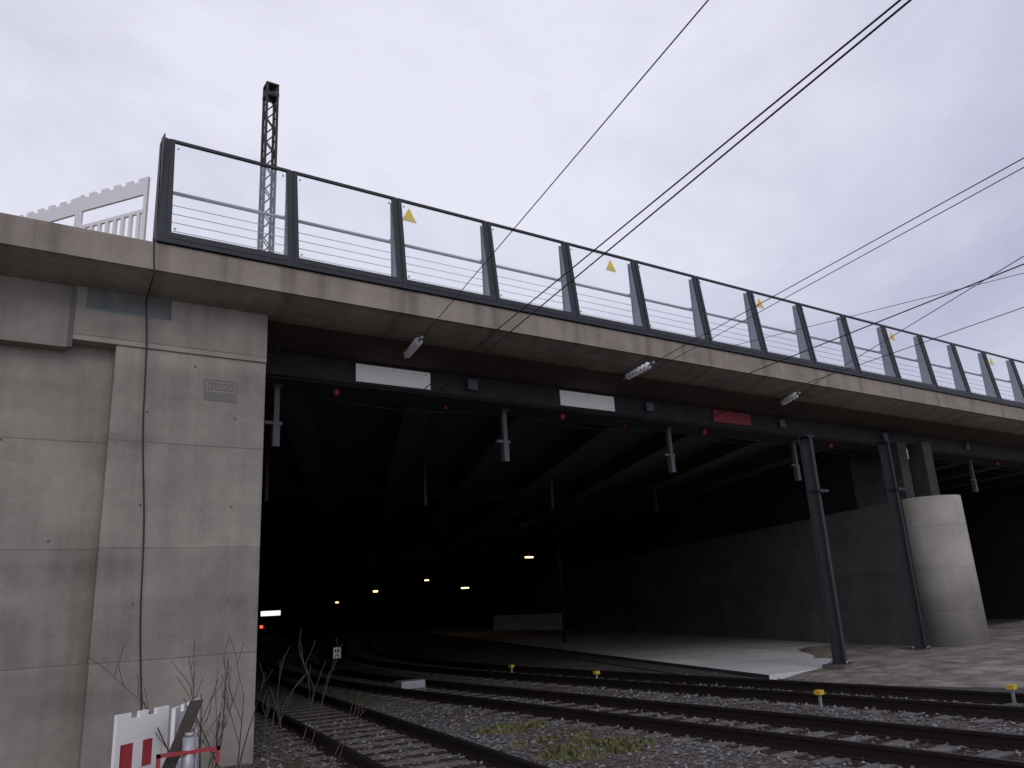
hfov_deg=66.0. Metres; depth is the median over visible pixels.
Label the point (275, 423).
catenary hangers
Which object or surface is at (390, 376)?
girder sign plates
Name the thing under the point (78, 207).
fence
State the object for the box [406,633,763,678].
platform edge
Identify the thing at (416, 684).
track markers
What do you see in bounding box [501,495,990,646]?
pier wall
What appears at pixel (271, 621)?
signal light
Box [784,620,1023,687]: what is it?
paved ground
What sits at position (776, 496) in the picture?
wall
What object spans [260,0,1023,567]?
catenary wires
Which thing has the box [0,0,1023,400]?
sky
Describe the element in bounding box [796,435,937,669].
steel posts
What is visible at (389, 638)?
ground
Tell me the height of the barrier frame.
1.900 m
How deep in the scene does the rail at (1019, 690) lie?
14.70 m
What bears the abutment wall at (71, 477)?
on the ground at (389, 638)
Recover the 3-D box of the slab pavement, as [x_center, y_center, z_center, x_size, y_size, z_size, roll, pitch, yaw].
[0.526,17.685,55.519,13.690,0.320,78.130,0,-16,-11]
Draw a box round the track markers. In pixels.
[394,665,1023,711]
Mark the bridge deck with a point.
(316, 314)
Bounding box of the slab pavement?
[396,622,831,679]
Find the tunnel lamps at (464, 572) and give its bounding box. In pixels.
[336,527,532,602]
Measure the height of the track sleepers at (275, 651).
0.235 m
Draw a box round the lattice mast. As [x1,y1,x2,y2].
[257,81,278,252]
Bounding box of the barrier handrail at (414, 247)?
[171,191,1023,400]
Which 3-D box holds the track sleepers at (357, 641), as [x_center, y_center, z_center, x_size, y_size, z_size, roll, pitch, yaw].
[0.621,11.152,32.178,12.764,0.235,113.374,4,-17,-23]
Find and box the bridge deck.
[0,212,1023,448]
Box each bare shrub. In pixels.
[86,634,243,767]
[171,646,289,767]
[262,632,366,767]
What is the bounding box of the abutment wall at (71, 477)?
[0,275,267,767]
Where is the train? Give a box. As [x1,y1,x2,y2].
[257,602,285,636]
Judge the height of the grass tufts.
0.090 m
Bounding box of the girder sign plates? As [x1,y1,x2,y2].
[356,363,908,458]
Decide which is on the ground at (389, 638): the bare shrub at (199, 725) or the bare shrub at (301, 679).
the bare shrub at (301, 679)
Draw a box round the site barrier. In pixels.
[111,698,219,767]
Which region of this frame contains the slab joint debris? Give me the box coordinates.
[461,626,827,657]
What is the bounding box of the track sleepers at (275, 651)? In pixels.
[254,636,551,767]
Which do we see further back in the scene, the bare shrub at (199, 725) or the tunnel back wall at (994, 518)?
the tunnel back wall at (994, 518)
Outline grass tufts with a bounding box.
[471,719,657,761]
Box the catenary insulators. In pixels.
[403,336,800,404]
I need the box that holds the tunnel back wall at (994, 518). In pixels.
[258,482,1023,630]
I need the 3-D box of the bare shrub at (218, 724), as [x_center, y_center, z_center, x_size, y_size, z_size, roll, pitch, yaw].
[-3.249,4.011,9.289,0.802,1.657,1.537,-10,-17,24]
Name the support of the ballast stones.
on the ground at (389, 638)
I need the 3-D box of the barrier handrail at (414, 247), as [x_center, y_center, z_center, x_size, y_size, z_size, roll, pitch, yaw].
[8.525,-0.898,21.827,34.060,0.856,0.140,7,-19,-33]
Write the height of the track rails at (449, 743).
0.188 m
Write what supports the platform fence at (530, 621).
on the slab pavement
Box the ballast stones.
[204,672,1023,767]
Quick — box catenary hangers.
[264,383,978,511]
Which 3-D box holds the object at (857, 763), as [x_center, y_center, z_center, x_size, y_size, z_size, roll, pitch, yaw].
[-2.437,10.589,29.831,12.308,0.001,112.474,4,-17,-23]
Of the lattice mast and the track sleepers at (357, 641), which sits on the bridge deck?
the lattice mast
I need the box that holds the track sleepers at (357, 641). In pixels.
[339,632,1023,726]
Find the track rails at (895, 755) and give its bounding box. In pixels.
[270,633,1023,767]
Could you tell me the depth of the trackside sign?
33.81 m
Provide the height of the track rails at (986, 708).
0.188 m
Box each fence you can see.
[19,176,149,239]
[493,613,561,629]
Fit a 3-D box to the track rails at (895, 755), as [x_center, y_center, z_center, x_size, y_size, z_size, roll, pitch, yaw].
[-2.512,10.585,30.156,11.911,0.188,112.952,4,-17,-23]
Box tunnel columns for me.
[554,511,634,642]
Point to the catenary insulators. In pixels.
(414, 346)
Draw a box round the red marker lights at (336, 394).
[282,387,1023,469]
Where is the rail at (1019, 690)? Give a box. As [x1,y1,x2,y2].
[858,683,1023,692]
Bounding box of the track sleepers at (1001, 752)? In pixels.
[261,635,1014,767]
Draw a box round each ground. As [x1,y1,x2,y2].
[220,617,1023,767]
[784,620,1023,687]
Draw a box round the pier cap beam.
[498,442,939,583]
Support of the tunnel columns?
on the ground at (389, 638)
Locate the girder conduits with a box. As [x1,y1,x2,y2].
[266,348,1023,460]
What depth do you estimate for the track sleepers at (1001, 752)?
13.69 m
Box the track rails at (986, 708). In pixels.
[344,631,1023,721]
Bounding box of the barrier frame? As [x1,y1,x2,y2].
[152,133,1023,408]
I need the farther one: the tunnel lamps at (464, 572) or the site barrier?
the tunnel lamps at (464, 572)
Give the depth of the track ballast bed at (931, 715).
15.94 m
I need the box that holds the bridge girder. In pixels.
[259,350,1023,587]
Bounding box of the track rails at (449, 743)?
[255,635,549,767]
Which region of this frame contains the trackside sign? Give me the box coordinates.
[333,647,340,663]
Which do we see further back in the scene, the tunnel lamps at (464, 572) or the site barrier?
the tunnel lamps at (464, 572)
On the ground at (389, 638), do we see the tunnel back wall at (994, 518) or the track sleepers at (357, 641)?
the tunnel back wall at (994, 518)

